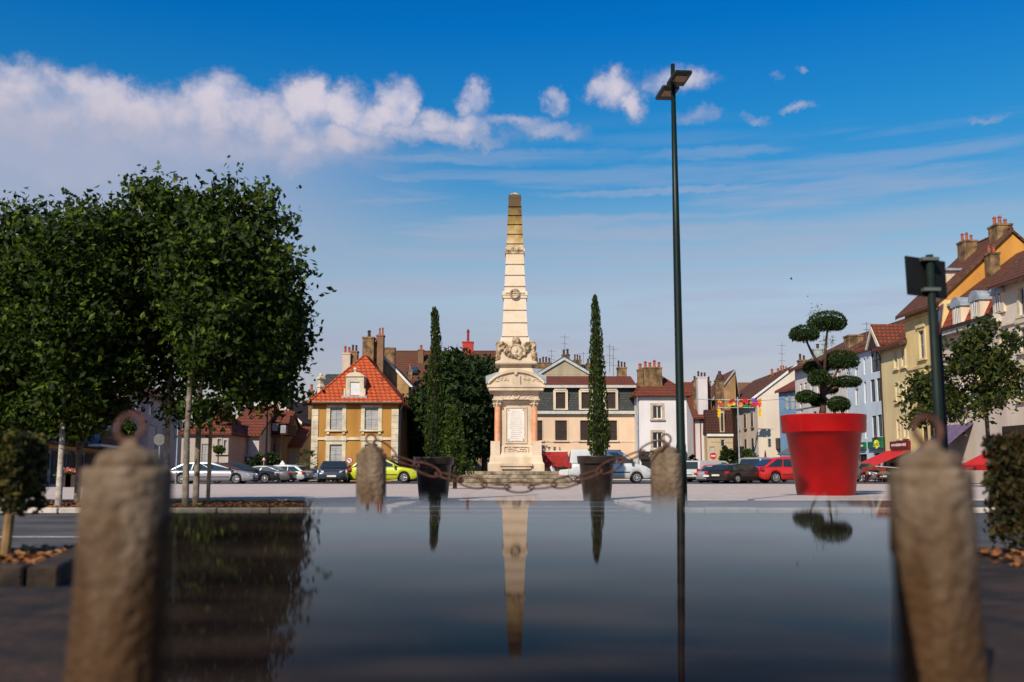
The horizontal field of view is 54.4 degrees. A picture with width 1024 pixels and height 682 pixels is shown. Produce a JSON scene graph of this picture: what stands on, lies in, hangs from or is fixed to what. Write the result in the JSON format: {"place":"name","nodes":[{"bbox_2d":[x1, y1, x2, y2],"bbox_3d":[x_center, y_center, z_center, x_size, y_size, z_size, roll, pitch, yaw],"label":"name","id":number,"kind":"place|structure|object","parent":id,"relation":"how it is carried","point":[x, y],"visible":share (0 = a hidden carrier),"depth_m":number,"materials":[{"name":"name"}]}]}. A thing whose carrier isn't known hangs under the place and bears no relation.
{"place":"outdoors","nodes":[
{"label":"outdoors","id":0,"kind":"place"},
{"bbox_2d":[112,377,181,467],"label":"shuttered terrace","id":1,"kind":"structure","parent":0,"point":[154,427],"depth_m":84.42,"materials":[{"name":"grey paint"}]},
{"bbox_2d":[236,401,311,425],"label":"cream gable house","id":2,"kind":"structure","parent":0,"point":[302,417],"depth_m":97.39,"materials":[{"name":"paint"}]},
{"bbox_2d":[308,345,358,419],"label":"white chimney house","id":3,"kind":"structure","parent":0,"point":[350,357],"depth_m":82.97,"materials":[{"name":"beige paint"}]},
{"bbox_2d":[395,329,498,477],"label":"long roofed building","id":4,"kind":"structure","parent":0,"point":[408,363],"depth_m":101.16,"materials":[{"name":"stone"}]},
{"bbox_2d":[0,514,1022,586],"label":"road","id":5,"kind":"structure","parent":0,"point":[47,525],"depth_m":10.84,"materials":[{"name":"asphalt"}]},
{"bbox_2d":[0,563,33,586],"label":"kerb","id":6,"kind":"structure","parent":5,"relation":"on","point":[13,574],"depth_m":5.43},
{"bbox_2d":[10,548,52,559],"bbox_3d":[-5.360,1.430,6.292,5.280,0.090,1.950,0,-7,0],"label":"planting bed","id":7,"kind":"object","parent":5,"relation":"on","point":[28,553],"depth_m":6.80,"materials":[{"name":"soil"}]},
{"bbox_2d":[0,428,49,557],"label":"tree","id":8,"kind":"object","parent":7,"relation":"on","point":[24,465],"visible":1,"depth_m":6.57,"materials":[{"name":"green plant"}]},
{"bbox_2d":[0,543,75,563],"bbox_3d":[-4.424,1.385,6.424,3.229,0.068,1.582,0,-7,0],"label":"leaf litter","id":9,"kind":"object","parent":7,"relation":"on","point":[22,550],"visible":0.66,"depth_m":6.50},
{"bbox_2d":[0,587,72,681],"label":"pavement","id":10,"kind":"structure","parent":5,"relation":"on","point":[34,626],"depth_m":3.46,"materials":[{"name":"stone paving"}]},
{"bbox_2d":[63,412,173,681],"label":"bollard","id":11,"kind":"object","parent":10,"relation":"on","point":[118,624],"visible":1,"depth_m":2.46,"materials":[{"name":"stone"}]},
{"bbox_2d":[26,546,75,586],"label":"kerb","id":12,"kind":"structure","parent":5,"relation":"on","point":[57,570],"depth_m":5.51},
{"bbox_2d":[650,433,683,506],"bbox_3d":[1.157,1.151,7.413,0.263,0.927,0.269,-3,-8,21],"label":"bollard","id":13,"kind":"object","parent":5,"relation":"on","point":[666,476],"visible":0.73,"depth_m":7.34,"materials":[{"name":"stone"}]},
{"bbox_2d":[904,254,946,449],"bbox_3d":[3.841,0.508,9.016,0.438,2.620,0.145,2,-8,-14],"label":"road sign","id":14,"kind":"object","parent":5,"relation":"on","point":[926,276],"visible":0.69,"depth_m":9.12,"materials":[{"name":"metal"}]},
{"bbox_2d":[937,304,948,450],"bbox_3d":[4.146,0.744,9.532,0.060,2.285,0.407,-4,-9,29],"label":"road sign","id":15,"kind":"object","parent":5,"relation":"on","point":[939,313],"visible":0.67,"depth_m":9.61,"materials":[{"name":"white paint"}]},
{"bbox_2d":[978,548,1023,681],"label":"pavement","id":16,"kind":"structure","parent":5,"relation":"on","point":[1002,589],"depth_m":3.87,"materials":[{"name":"dark asphalt"}]},
{"bbox_2d":[887,414,989,681],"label":"bollard","id":17,"kind":"object","parent":16,"relation":"on","point":[939,625],"visible":1,"depth_m":2.46,"materials":[{"name":"stone"}]},
{"bbox_2d":[978,546,1023,568],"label":"leaf litter","id":18,"kind":"object","parent":16,"relation":"on","point":[996,551],"visible":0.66,"depth_m":6.50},
{"bbox_2d":[980,428,1023,550],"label":"hedge","id":19,"kind":"object","parent":18,"relation":"on","point":[1005,467],"visible":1,"depth_m":6.88,"materials":[{"name":"green plant"}]},
{"bbox_2d":[0,0,1023,429],"label":"sky","id":20,"kind":"structure","parent":0,"point":[823,145],"materials":[{"name":"blue"}]},
{"bbox_2d":[32,484,997,499],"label":"square paving","id":21,"kind":"structure","parent":0,"point":[619,491],"depth_m":29.40,"materials":[{"name":"stone"}]},
{"bbox_2d":[53,468,70,486],"bbox_3d":[-17.822,5.415,39.581,0.862,0.844,0.558,0,-7,0],"label":"flower box","id":22,"kind":"object","parent":21,"relation":"on","point":[67,480],"visible":0.56,"depth_m":39.50,"materials":[{"name":"brown wood"}]},
{"bbox_2d":[63,467,75,486],"bbox_3d":[-17.446,5.423,39.618,0.984,0.838,0.517,0,-7,0],"label":"flower box","id":23,"kind":"object","parent":21,"relation":"on","point":[72,471],"visible":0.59,"depth_m":39.51,"materials":[{"name":"pink wood"}]},
{"bbox_2d":[439,402,474,488],"bbox_3d":[-2.070,3.762,35.900,1.512,3.164,1.383,0,-7,0],"label":"conical bush","id":24,"kind":"object","parent":21,"relation":"on","point":[454,428],"visible":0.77,"depth_m":35.68,"materials":[{"name":"green plant"}]},
{"bbox_2d":[449,193,577,485],"bbox_3d":[0.000,-0.211,46.422,5.662,13.780,5.662,0,-7,0],"label":"obelisk","id":25,"kind":"object","parent":21,"relation":"on","point":[515,384],"visible":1,"depth_m":45.11,"materials":[{"name":"stone"}]},
{"bbox_2d":[780,413,866,495],"bbox_3d":[8.262,3.031,26.329,2.200,2.123,2.200,0,-7,0],"label":"red plant pot","id":26,"kind":"object","parent":21,"relation":"on","point":[824,450],"visible":0.95,"depth_m":25.56,"materials":[{"name":"plastic"}]},
{"bbox_2d":[788,296,862,412],"bbox_3d":[8.407,0.434,26.707,2.112,3.353,1.591,0,-7,0],"label":"topiary tree","id":27,"kind":"object","parent":26,"relation":"on","point":[822,378],"visible":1,"depth_m":26.53,"materials":[{"name":"green plant"}]},
{"bbox_2d":[893,365,970,439],"bbox_3d":[19.941,3.877,46.676,3.561,5.679,3.249,0,-7,0],"label":"square tree","id":28,"kind":"object","parent":21,"relation":"on","point":[917,391],"visible":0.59,"depth_m":46.81,"materials":[{"name":"green plant"}]},
{"bbox_2d":[922,313,1023,479],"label":"square tree","id":29,"kind":"object","parent":21,"relation":"on","point":[988,390],"visible":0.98,"depth_m":37.72,"materials":[{"name":"green plant"}]},
{"bbox_2d":[963,256,1023,469],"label":"cream end house","id":30,"kind":"structure","parent":21,"relation":"on","point":[1011,279],"depth_m":51.80,"materials":[{"name":"paint"}]},
{"bbox_2d":[58,478,979,513],"bbox_3d":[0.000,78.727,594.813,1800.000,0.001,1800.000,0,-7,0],"label":"ground","id":31,"kind":"structure","parent":0,"point":[613,482],"depth_m":60.43,"materials":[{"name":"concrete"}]},
{"bbox_2d":[0,507,77,513],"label":"kerb","id":32,"kind":"structure","parent":31,"relation":"on","point":[60,510],"depth_m":15.31,"materials":[{"name":"stone"}]},
{"bbox_2d":[0,393,126,483],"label":"balcony building","id":33,"kind":"structure","parent":31,"relation":"on","point":[92,451],"depth_m":57.83,"materials":[{"name":"white paint"}]},
{"bbox_2d":[120,419,136,437],"bbox_3d":[-23.003,6.496,59.637,1.012,3.921,1.040,7,-10,-44],"label":"street shrub","id":34,"kind":"object","parent":31,"relation":"on","point":[128,429],"visible":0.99,"depth_m":59.63,"materials":[{"name":"green plant"}]},
{"bbox_2d":[154,434,163,453],"bbox_3d":[-18.312,6.116,51.620,0.593,2.586,0.114,0,-7,0],"label":"road sign","id":35,"kind":"object","parent":31,"relation":"on","point":[159,439],"visible":0.69,"depth_m":51.69,"materials":[{"name":"metal"}]},
{"bbox_2d":[178,407,249,463],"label":"corner cottage","id":36,"kind":"structure","parent":31,"relation":"on","point":[232,441],"depth_m":73.74,"materials":[{"name":"beige paint"}]},
{"bbox_2d":[172,462,257,483],"bbox_3d":[-15.830,6.952,52.542,4.677,1.170,2.260,0,-7,-3],"label":"parked car","id":37,"kind":"object","parent":31,"relation":"on","point":[220,471],"visible":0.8,"depth_m":51.75,"materials":[{"name":"silver metal"}]},
{"bbox_2d":[212,445,226,461],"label":"potted topiary","id":38,"kind":"object","parent":31,"relation":"on","point":[219,449],"visible":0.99,"depth_m":67.49,"materials":[{"name":"green plant"}]},
{"bbox_2d":[213,463,279,482],"bbox_3d":[-15.388,7.482,56.505,4.318,1.150,2.260,2,-8,-14],"label":"parked car","id":39,"kind":"object","parent":31,"relation":"on","point":[264,476],"visible":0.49,"depth_m":55.93,"materials":[{"name":"grey paint"}]},
{"bbox_2d":[237,406,279,465],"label":"poster house","id":40,"kind":"structure","parent":31,"relation":"on","point":[255,429],"depth_m":80.02,"materials":[{"name":"beige paint"}]},
{"bbox_2d":[247,451,282,466],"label":"shrub","id":41,"kind":"object","parent":31,"relation":"on","point":[273,458],"visible":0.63,"depth_m":69.14,"materials":[{"name":"green plant"}]},
{"bbox_2d":[265,404,273,464],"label":"street lamp","id":42,"kind":"object","parent":31,"relation":"on","point":[266,443],"visible":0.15,"depth_m":65.68,"materials":[{"name":"metal"}]},
{"bbox_2d":[253,465,297,481],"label":"parked car","id":43,"kind":"object","parent":31,"relation":"on","point":[285,475],"visible":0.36,"depth_m":59.72,"materials":[{"name":"grey paint"}]},
{"bbox_2d":[253,465,314,481],"bbox_3d":[-14.814,8.429,63.441,4.112,1.077,2.260,-2,-8,12],"label":"parked car","id":44,"kind":"object","parent":31,"relation":"on","point":[305,473],"visible":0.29,"depth_m":62.60,"materials":[{"name":"white metal"}]},
{"bbox_2d":[271,410,299,464],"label":"red dormer house","id":45,"kind":"structure","parent":31,"relation":"on","point":[284,429],"depth_m":83.02,"materials":[{"name":"brown stone"}]},
{"bbox_2d":[287,426,311,467],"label":"tan annex","id":46,"kind":"object","parent":31,"relation":"on","point":[300,441],"visible":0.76,"depth_m":86.50,"materials":[{"name":"paint"}]},
{"bbox_2d":[292,448,320,481],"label":"palm","id":47,"kind":"object","parent":31,"relation":"on","point":[306,452],"visible":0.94,"depth_m":65.32,"materials":[{"name":"green plant"}]},
{"bbox_2d":[314,461,350,482],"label":"parked car","id":48,"kind":"object","parent":31,"relation":"on","point":[332,470],"visible":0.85,"depth_m":57.63,"materials":[{"name":"metal"}]},
{"bbox_2d":[307,354,415,480],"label":"ochre house","id":49,"kind":"structure","parent":31,"relation":"on","point":[358,402],"depth_m":67.93,"materials":[{"name":"paint"}]},
{"bbox_2d":[348,459,416,482],"bbox_3d":[-7.593,7.718,59.502,4.112,1.461,2.260,0,-7,2],"label":"parked car","id":50,"kind":"object","parent":31,"relation":"on","point":[396,471],"visible":0.51,"depth_m":58.63,"materials":[{"name":"paint"}]},
{"bbox_2d":[362,327,415,397],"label":"gabled house","id":51,"kind":"structure","parent":31,"relation":"on","point":[379,353],"depth_m":79.11,"materials":[{"name":"paint"}]},
{"bbox_2d":[401,376,427,467],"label":"dark tree","id":52,"kind":"object","parent":31,"relation":"on","point":[416,438],"visible":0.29,"depth_m":74.55,"materials":[{"name":"green plant"}]},
{"bbox_2d":[411,346,494,474],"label":"dark tree","id":53,"kind":"object","parent":31,"relation":"on","point":[464,375],"visible":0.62,"depth_m":68.53,"materials":[{"name":"green plant"}]},
{"bbox_2d":[464,353,499,470],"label":"dark tree","id":54,"kind":"object","parent":31,"relation":"on","point":[488,454],"visible":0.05,"depth_m":72.31,"materials":[{"name":"green plant"}]},
{"bbox_2d":[165,507,897,681],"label":"glass sheet","id":55,"kind":"object","parent":31,"relation":"on","point":[530,594],"visible":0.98,"depth_m":1.40,"materials":[{"name":"glass"}]},
{"bbox_2d":[533,336,587,372],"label":"slate roofed building","id":56,"kind":"structure","parent":31,"relation":"on","point":[540,365],"depth_m":98.41,"materials":[{"name":"metal"}]},
{"bbox_2d":[537,356,588,375],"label":"pedimented building","id":57,"kind":"structure","parent":31,"relation":"on","point":[564,366],"depth_m":92.41,"materials":[{"name":"beige paint"}]},
{"bbox_2d":[573,354,592,371],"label":"flat topped building","id":58,"kind":"structure","parent":31,"relation":"on","point":[586,365],"depth_m":98.57,"materials":[{"name":"stone"}]},
{"bbox_2d":[567,449,650,482],"bbox_3d":[5.628,7.231,57.549,4.883,1.919,2.260,0,-7,2],"label":"panel van","id":59,"kind":"object","parent":31,"relation":"on","point":[633,471],"visible":0.51,"depth_m":56.71,"materials":[{"name":"white metal"}]},
{"bbox_2d":[684,371,724,460],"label":"white gable house","id":60,"kind":"structure","parent":31,"relation":"on","point":[698,388],"depth_m":100.83,"materials":[{"name":"paint"}]},
{"bbox_2d":[686,460,728,481],"bbox_3d":[12.775,8.294,63.455,4.523,1.348,2.260,6,-9,-38],"label":"panel van","id":61,"kind":"object","parent":31,"relation":"on","point":[694,466],"visible":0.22,"depth_m":62.05,"materials":[{"name":"white metal"}]},
{"bbox_2d":[703,410,732,460],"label":"corner turret house","id":62,"kind":"structure","parent":31,"relation":"on","point":[718,432],"depth_m":98.18,"materials":[{"name":"white paint"}]},
{"bbox_2d":[694,466,742,482],"bbox_3d":[12.176,7.762,57.976,2.260,0.978,4.318,-5,-9,32],"label":"parked car","id":63,"kind":"object","parent":31,"relation":"on","point":[701,476],"visible":0.27,"depth_m":56.51,"materials":[{"name":"silver metal"}]},
{"bbox_2d":[711,369,739,460],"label":"lean gable house","id":64,"kind":"structure","parent":31,"relation":"on","point":[731,390],"depth_m":106.19,"materials":[{"name":"paint"}]},
{"bbox_2d":[718,445,737,463],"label":"clipped shrub","id":65,"kind":"object","parent":31,"relation":"on","point":[726,454],"visible":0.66,"depth_m":85.14,"materials":[{"name":"green plant"}]},
{"bbox_2d":[704,464,770,482],"bbox_3d":[13.065,7.574,56.994,4.318,1.094,2.260,6,-9,-38],"label":"parked car","id":66,"kind":"object","parent":31,"relation":"on","point":[737,473],"visible":0.8,"depth_m":55.87,"materials":[{"name":"brown paint"}]},
{"bbox_2d":[737,397,739,459],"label":"street pole","id":67,"kind":"object","parent":31,"relation":"on","point":[738,430],"visible":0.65,"depth_m":79.67,"materials":[{"name":"metal"}]},
{"bbox_2d":[736,448,758,463],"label":"shrub","id":68,"kind":"object","parent":31,"relation":"on","point":[745,452],"visible":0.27,"depth_m":83.25,"materials":[{"name":"green plant"}]},
{"bbox_2d":[738,457,786,481],"bbox_3d":[15.591,7.997,61.885,2.260,1.529,4.658,-6,-9,38],"label":"parked car","id":69,"kind":"object","parent":31,"relation":"on","point":[753,461],"visible":0.09,"depth_m":60.61,"materials":[{"name":"silver metal"}]},
{"bbox_2d":[754,457,793,482],"bbox_3d":[16.012,7.441,57.519,4.318,1.495,2.260,2,-8,-12],"label":"parked car","id":70,"kind":"object","parent":31,"relation":"on","point":[775,469],"visible":0.45,"depth_m":56.52,"materials":[{"name":"red paint"}]},
{"bbox_2d":[857,463,887,481],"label":"parked car","id":71,"kind":"object","parent":31,"relation":"on","point":[873,476],"visible":0.41,"depth_m":60.74,"materials":[{"name":"grey paint"}]},
{"bbox_2d":[976,507,994,513],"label":"kerb","id":72,"kind":"structure","parent":31,"relation":"on","point":[979,510],"depth_m":15.34,"materials":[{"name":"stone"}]},
{"bbox_2d":[550,464,571,480],"bbox_3d":[2.804,7.905,59.477,1.820,1.154,0.660,-4,-9,30],"label":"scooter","id":73,"kind":"object","parent":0,"point":[564,472],"visible":0.23,"depth_m":59.22,"materials":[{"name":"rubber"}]},
{"bbox_2d":[537,344,635,479],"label":"hotel","id":74,"kind":"structure","parent":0,"point":[562,410],"depth_m":79.88,"materials":[{"name":"beige paint"}]},
{"bbox_2d":[307,500,993,506],"bbox_3d":[0.000,3.127,18.939,90.000,0.001,6.630,0,-7,0],"label":"pavement strip","id":75,"kind":"object","parent":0,"point":[747,503],"visible":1,"depth_m":20.06,"materials":[{"name":"pale paving"}]},
{"bbox_2d":[3,499,306,501],"bbox_3d":[-16.963,3.083,19.051,26.050,0.125,0.180,0,-7,0],"label":"strip edging","id":76,"kind":"object","parent":75,"relation":"on","point":[219,499],"visible":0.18,"depth_m":18.98,"materials":[{"name":"stone"}]},
{"bbox_2d":[76,502,328,506],"bbox_3d":[-16.738,2.882,17.312,26.524,0.070,3.320,0,-7,0],"label":"planting strip","id":77,"kind":"object","parent":75,"relation":"on","point":[318,504],"visible":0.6,"depth_m":17.70,"materials":[{"name":"soil"}]},
{"bbox_2d":[0,189,77,501],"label":"street tree","id":78,"kind":"object","parent":77,"relation":"on","point":[8,239],"visible":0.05,"depth_m":17.31,"materials":[{"name":"green plant"}]},
{"bbox_2d":[0,187,132,502],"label":"street tree","id":79,"kind":"object","parent":77,"relation":"on","point":[100,421],"visible":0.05,"depth_m":17.49,"materials":[{"name":"green plant"}]},
{"bbox_2d":[0,184,170,505],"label":"street tree","id":80,"kind":"object","parent":77,"relation":"on","point":[49,325],"visible":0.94,"depth_m":16.08,"materials":[{"name":"green plant"}]},
{"bbox_2d":[66,160,217,466],"bbox_3d":[-6.277,-0.150,17.735,3.212,6.134,3.708,0,-7,0],"label":"street tree","id":81,"kind":"object","parent":77,"relation":"on","point":[149,198],"visible":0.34,"depth_m":17.13,"materials":[{"name":"green plant"}]},
{"bbox_2d":[30,500,317,506],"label":"leaf litter","id":82,"kind":"object","parent":77,"relation":"on","point":[211,503],"visible":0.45,"depth_m":17.00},
{"bbox_2d":[206,407,212,501],"bbox_3d":[-5.612,2.135,18.479,0.180,1.855,0.100,0,-7,0],"label":"tree stake","id":83,"kind":"object","parent":77,"relation":"on","point":[209,465],"visible":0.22,"depth_m":18.43,"materials":[{"name":"brown wood"}]},
{"bbox_2d":[136,155,336,506],"bbox_3d":[-4.885,-0.156,16.428,3.706,5.804,3.375,0,-7,0],"label":"street tree","id":84,"kind":"object","parent":77,"relation":"on","point":[221,253],"visible":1,"depth_m":15.91,"materials":[{"name":"green plant"}]},
{"bbox_2d":[192,260,325,503],"bbox_3d":[-4.408,0.585,17.509,2.677,4.616,2.474,-2,-8,13],"label":"street tree","id":85,"kind":"object","parent":77,"relation":"on","point":[279,391],"visible":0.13,"depth_m":17.19,"materials":[{"name":"green plant"}]},
{"bbox_2d":[356,433,386,506],"bbox_3d":[-1.048,1.152,7.417,0.269,0.926,0.265,0,-7,0],"label":"bollard","id":86,"kind":"object","parent":75,"relation":"on","point":[370,476],"visible":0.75,"depth_m":7.34,"materials":[{"name":"stone"}]},
{"bbox_2d":[373,439,666,492],"bbox_3d":[0.059,0.926,7.362,2.184,0.397,0.090,0,-7,0],"label":"chain","id":87,"kind":"object","parent":86,"relation":"hanging from","point":[622,462],"visible":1,"depth_m":7.35,"materials":[{"name":"metal"}]},
{"bbox_2d":[386,500,420,506],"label":"kerb","id":88,"kind":"structure","parent":75,"relation":"on","point":[408,503],"depth_m":17.73,"materials":[{"name":"stone"}]},
{"bbox_2d":[413,457,453,500],"bbox_3d":[-1.733,3.047,21.991,0.904,0.961,0.904,0,-7,0],"label":"plant pot","id":89,"kind":"object","parent":75,"relation":"on","point":[432,489],"visible":0.9,"depth_m":21.67,"materials":[{"name":"plastic"}]},
{"bbox_2d":[423,306,443,456],"bbox_3d":[-1.738,0.938,22.273,0.478,3.501,0.473,0,-7,0],"label":"cypress","id":90,"kind":"object","parent":89,"relation":"on","point":[433,439],"visible":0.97,"depth_m":22.14,"materials":[{"name":"plant"}]},
{"bbox_2d":[413,506,620,506],"bbox_3d":[0.073,2.997,18.007,3.828,0.001,0.200,0,-7,0],"label":"crossing stripe","id":91,"kind":"object","parent":75,"relation":"on","point":[516,506],"visible":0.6,"depth_m":18.10,"materials":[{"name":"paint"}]},
{"bbox_2d":[577,456,616,500],"bbox_3d":[1.875,3.035,21.992,0.880,0.984,0.880,0,-7,0],"label":"plant pot","id":92,"kind":"object","parent":75,"relation":"on","point":[597,488],"visible":0.93,"depth_m":21.68,"materials":[{"name":"plastic"}]},
{"bbox_2d":[587,294,610,455],"bbox_3d":[1.927,0.799,22.289,0.535,3.782,0.549,0,-7,0],"label":"cypress","id":93,"kind":"object","parent":92,"relation":"on","point":[599,436],"visible":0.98,"depth_m":22.15,"materials":[{"name":"plant"}]},
{"bbox_2d":[614,500,650,506],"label":"kerb","id":94,"kind":"structure","parent":75,"relation":"on","point":[627,503],"depth_m":17.99,"materials":[{"name":"stone"}]},
{"bbox_2d":[655,63,691,506],"bbox_3d":[3.040,-1.131,18.303,0.367,8.286,1.366,1,-8,-9],"label":"street lamp","id":95,"kind":"object","parent":75,"relation":"on","point":[675,81],"visible":0.84,"depth_m":18.22,"materials":[{"name":"metal"}]},
{"bbox_2d":[629,360,691,479],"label":"white house","id":96,"kind":"structure","parent":0,"point":[653,395],"depth_m":77.95,"materials":[{"name":"paint"}]},
{"bbox_2d":[653,406,661,418],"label":"window","id":97,"kind":"structure","parent":96,"relation":"in","point":[657,410],"depth_m":78.03,"materials":[{"name":"white paint"}]},
{"bbox_2d":[653,432,661,448],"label":"window","id":98,"kind":"structure","parent":96,"relation":"in","point":[656,435],"depth_m":77.77,"materials":[{"name":"white paint"}]},
{"bbox_2d":[712,398,761,416],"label":"light decoration","id":99,"kind":"object","parent":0,"point":[754,402],"visible":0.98,"depth_m":93.94},
{"bbox_2d":[737,382,750,390],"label":"brown roofed house","id":100,"kind":"structure","parent":0,"point":[741,385],"depth_m":122.87,"materials":[{"name":"paint"}]},
{"bbox_2d":[733,345,796,459],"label":"gable end house","id":101,"kind":"structure","parent":0,"point":[758,435],"depth_m":97.27,"materials":[{"name":"white paint"}]},
{"bbox_2d":[775,380,795,456],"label":"blue house","id":102,"kind":"structure","parent":0,"point":[786,392],"depth_m":90.85,"materials":[{"name":"paint"}]},
{"bbox_2d":[788,318,904,413],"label":"shuttered white house","id":103,"kind":"structure","parent":0,"point":[851,342],"depth_m":82.05,"materials":[{"name":"paint"}]},
{"bbox_2d":[846,324,905,480],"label":"pale blue house","id":104,"kind":"structure","parent":0,"point":[864,397],"depth_m":69.96,"materials":[{"name":"paint"}]},
{"bbox_2d":[871,380,874,401],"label":"window","id":105,"kind":"structure","parent":104,"relation":"in","point":[873,381],"depth_m":69.95,"materials":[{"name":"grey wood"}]},
{"bbox_2d":[871,350,879,371],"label":"window","id":106,"kind":"structure","parent":104,"relation":"in","point":[875,357],"depth_m":69.64,"materials":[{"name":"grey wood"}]},
{"bbox_2d":[860,336,911,470],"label":"yellow house","id":107,"kind":"structure","parent":0,"point":[893,371],"depth_m":66.28,"materials":[{"name":"paint"}]},
{"bbox_2d":[895,215,1023,450],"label":"tall yellow house","id":108,"kind":"structure","parent":0,"point":[975,262],"depth_m":61.75,"materials":[{"name":"paint"}]},
{"bbox_2d":[920,331,924,357],"bbox_3d":[25.790,0.217,62.356,0.049,1.758,0.719,0,-7,-3],"label":"window","id":109,"kind":"structure","parent":108,"relation":"in","point":[921,332],"depth_m":62.55,"materials":[{"name":"metal"}]},
{"bbox_2d":[918,251,1023,482],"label":"mansard house","id":110,"kind":"structure","parent":0,"point":[978,299],"depth_m":56.23,"materials":[{"name":"beige paint"}]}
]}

